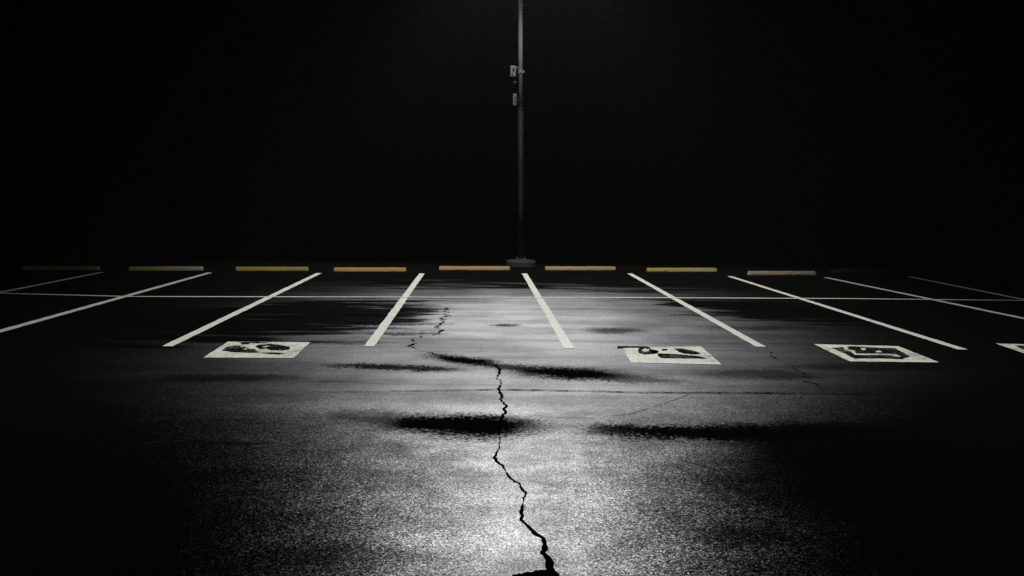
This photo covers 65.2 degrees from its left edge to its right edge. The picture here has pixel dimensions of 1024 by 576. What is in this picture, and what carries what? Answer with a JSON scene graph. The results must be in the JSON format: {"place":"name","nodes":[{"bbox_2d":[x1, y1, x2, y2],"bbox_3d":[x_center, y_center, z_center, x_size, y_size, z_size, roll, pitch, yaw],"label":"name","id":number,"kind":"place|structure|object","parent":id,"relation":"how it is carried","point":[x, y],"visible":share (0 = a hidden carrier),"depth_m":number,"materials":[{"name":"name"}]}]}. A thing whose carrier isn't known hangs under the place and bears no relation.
{"place":"outdoors","nodes":[
{"label":"outdoors","id":0,"kind":"place"},
{"bbox_2d":[0,262,1023,575],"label":"parking lot","id":1,"kind":"structure","parent":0,"point":[132,442],"depth_m":6.69,"materials":[{"name":"grey asphalt"}]},
{"bbox_2d":[0,272,102,292],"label":"parking line","id":2,"kind":"object","parent":1,"relation":"on","point":[49,282],"visible":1,"depth_m":17.04,"materials":[{"name":"white paint"}]},
{"bbox_2d":[22,266,99,269],"bbox_3d":[-11.267,-0.504,20.005,1.762,0.111,0.171,0,6,-10],"label":"wheel stop","id":3,"kind":"object","parent":1,"relation":"on","point":[61,268],"visible":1,"depth_m":19.95,"materials":[{"name":"concrete"}]},
{"bbox_2d":[0,273,209,331],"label":"parking line","id":4,"kind":"object","parent":1,"relation":"on","point":[46,318],"visible":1,"depth_m":13.53,"materials":[{"name":"white paint"}]},
{"bbox_2d":[128,266,203,270],"bbox_3d":[-8.778,-0.502,20.308,1.772,0.111,0.170,0,6,-10],"label":"wheel stop","id":5,"kind":"object","parent":1,"relation":"on","point":[166,268],"visible":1,"depth_m":20.26,"materials":[{"name":"concrete"}]},
{"bbox_2d":[163,273,320,345],"bbox_3d":[-4.598,0.177,15.112,0.147,0.001,10.167,0,6,-3],"label":"parking line","id":6,"kind":"object","parent":1,"relation":"on","point":[195,332],"visible":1,"depth_m":12.73,"materials":[{"name":"white paint"}]},
{"bbox_2d":[205,342,309,357],"bbox_3d":[-3.139,0.758,9.934,1.090,0.008,1.066,1,6,-2],"label":"wheelchair symbol","id":7,"kind":"object","parent":1,"relation":"on","point":[261,349],"visible":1,"depth_m":9.88,"materials":[{"name":"paint"}]},
{"bbox_2d":[235,266,308,270],"bbox_3d":[-6.187,-0.503,20.645,1.810,0.111,0.170,0,6,-9],"label":"wheel stop","id":8,"kind":"object","parent":1,"relation":"on","point":[248,268],"visible":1,"depth_m":20.58,"materials":[{"name":"concrete"}]},
{"bbox_2d":[334,267,405,271],"bbox_3d":[-3.698,-0.491,20.848,1.851,0.111,0.170,0,6,-9],"label":"wheel stop","id":9,"kind":"object","parent":1,"relation":"on","point":[369,269],"visible":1,"depth_m":20.80,"materials":[{"name":"concrete"}]},
{"bbox_2d":[364,273,423,345],"bbox_3d":[-2.065,0.186,15.346,0.147,0.001,10.252,0,6,-3],"label":"parking line","id":10,"kind":"object","parent":1,"relation":"on","point":[379,332],"visible":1,"depth_m":12.98,"materials":[{"name":"white paint"}]},
{"bbox_2d":[408,308,491,363],"bbox_3d":[-1.112,0.612,11.527,0.946,0.001,4.899,0,6,-11],"label":"crack","id":11,"kind":"object","parent":1,"relation":"on","point":[440,331],"visible":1,"depth_m":11.49,"materials":[{"name":"black asphalt"}]},
{"bbox_2d":[439,266,509,269],"bbox_3d":[-1.017,-0.547,21.706,1.924,0.111,0.170,0,6,-9],"label":"wheel stop","id":12,"kind":"object","parent":1,"relation":"on","point":[474,267],"visible":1,"depth_m":21.65,"materials":[{"name":"concrete"}]},
{"bbox_2d":[0,293,1023,300],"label":"cross line","id":13,"kind":"object","parent":1,"relation":"on","point":[481,297],"visible":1,"depth_m":15.62,"materials":[{"name":"white paint"}]},
{"bbox_2d":[493,364,559,575],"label":"crack","id":14,"kind":"object","parent":1,"relation":"on","point":[549,562],"visible":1,"depth_m":4.93,"materials":[{"name":"black asphalt"}]},
{"bbox_2d":[512,567,558,575],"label":"pothole","id":15,"kind":"object","parent":1,"relation":"on","point":[550,571],"visible":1,"depth_m":4.04,"materials":[{"name":"black asphalt"}]},
{"bbox_2d":[522,273,573,347],"bbox_3d":[0.530,0.198,15.572,0.147,0.001,10.597,1,6,-2],"label":"parking line","id":16,"kind":"object","parent":1,"relation":"on","point":[564,340],"visible":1,"depth_m":13.01,"materials":[{"name":"white paint"}]},
{"bbox_2d":[545,266,615,269],"bbox_3d":[1.890,-0.552,22.119,1.991,0.111,0.171,0,6,-9],"label":"wheel stop","id":17,"kind":"object","parent":1,"relation":"on","point":[580,268],"visible":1,"depth_m":22.07,"materials":[{"name":"concrete"}]},
{"bbox_2d":[341,389,869,393],"bbox_3d":[1.048,1.029,7.974,6.911,0.001,0.172,1,6,-2],"label":"tar seam","id":18,"kind":"object","parent":1,"relation":"on","point":[640,392],"visible":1,"depth_m":7.98,"materials":[{"name":"black asphalt"}]},
{"bbox_2d":[565,394,688,417],"bbox_3d":[1.125,1.102,7.352,1.684,0.001,0.264,-3,7,-33],"label":"crack","id":19,"kind":"object","parent":1,"relation":"on","point":[629,413],"visible":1,"depth_m":7.17,"materials":[{"name":"black asphalt"}]},
{"bbox_2d":[617,346,719,363],"bbox_3d":[1.947,0.825,9.958,1.148,0.008,1.184,1,6,-2],"label":"wheelchair symbol","id":20,"kind":"object","parent":1,"relation":"on","point":[677,354],"visible":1,"depth_m":9.93,"materials":[{"name":"paint"}]},
{"bbox_2d":[646,267,716,271],"bbox_3d":[4.699,-0.512,22.108,2.007,0.111,0.170,0,6,-9],"label":"wheel stop","id":21,"kind":"object","parent":1,"relation":"on","point":[704,269],"visible":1,"depth_m":22.04,"materials":[{"name":"concrete"}]},
{"bbox_2d":[627,273,765,346],"bbox_3d":[3.214,0.195,15.938,0.147,0.001,10.709,1,6,-1],"label":"parking line","id":22,"kind":"object","parent":1,"relation":"on","point":[734,331],"visible":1,"depth_m":13.37,"materials":[{"name":"white paint"}]},
{"bbox_2d":[747,271,815,274],"bbox_3d":[7.250,-0.410,21.492,1.904,0.111,0.170,0,6,-8],"label":"wheel stop","id":23,"kind":"object","parent":1,"relation":"on","point":[781,273],"visible":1,"depth_m":21.43,"materials":[{"name":"concrete"}]},
{"bbox_2d":[770,352,830,390],"bbox_3d":[3.223,0.934,9.160,0.164,0.001,2.199,1,6,3],"label":"crack","id":24,"kind":"object","parent":1,"relation":"on","point":[802,373],"visible":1,"depth_m":8.75,"materials":[{"name":"black asphalt"}]},
{"bbox_2d":[728,276,964,348],"bbox_3d":[5.823,0.254,15.730,0.147,0.001,10.295,1,6,-2],"label":"parking line","id":25,"kind":"object","parent":1,"relation":"on","point":[908,332],"visible":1,"depth_m":13.38,"materials":[{"name":"white paint"}]},
{"bbox_2d":[815,344,936,361],"bbox_3d":[4.652,0.827,10.283,1.165,0.008,1.206,1,6,-2],"label":"wheelchair symbol","id":26,"kind":"object","parent":1,"relation":"on","point":[869,353],"visible":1,"depth_m":10.20,"materials":[{"name":"paint"}]},
{"bbox_2d":[824,277,1023,318],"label":"parking line","id":27,"kind":"object","parent":1,"relation":"on","point":[930,298],"visible":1,"depth_m":16.10,"materials":[{"name":"white paint"}]},
{"bbox_2d":[911,277,1023,299],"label":"parking line","id":28,"kind":"object","parent":1,"relation":"on","point":[969,288],"visible":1,"depth_m":18.55,"materials":[{"name":"white paint"}]},
{"bbox_2d":[996,343,1023,352],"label":"wheelchair symbol","id":29,"kind":"object","parent":1,"relation":"on","point":[1018,347],"visible":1,"depth_m":10.87,"materials":[{"name":"paint"}]},
{"bbox_2d":[0,195,1023,271],"bbox_3d":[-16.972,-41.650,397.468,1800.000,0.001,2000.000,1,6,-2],"label":"ground","id":30,"kind":"structure","parent":0,"point":[116,229],"depth_m":46.01,"materials":[{"name":"soil"}]},
{"bbox_2d":[506,0,535,266],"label":"lamp post","id":31,"kind":"object","parent":30,"relation":"on","point":[520,260],"visible":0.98,"depth_m":23.12,"materials":[{"name":"metal"}]},
{"bbox_2d":[513,94,517,105],"bbox_3d":[0.108,-5.406,22.980,0.171,0.327,0.169,1,6,-2],"label":"equipment box","id":32,"kind":"object","parent":31,"relation":"attached to","point":[515,99],"visible":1,"depth_m":22.90,"materials":[{"name":"plastic"}]},
{"bbox_2d":[510,66,524,83],"bbox_3d":[0.154,-6.106,22.918,0.413,0.487,0.195,1,6,-2],"label":"equipment box","id":33,"kind":"object","parent":31,"relation":"attached to","point":[513,71],"visible":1,"depth_m":22.83,"materials":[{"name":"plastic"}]},
{"bbox_2d":[0,0,1023,208],"label":"sky","id":34,"kind":"structure","parent":0,"point":[850,103],"materials":[{"name":"black"}]}
]}

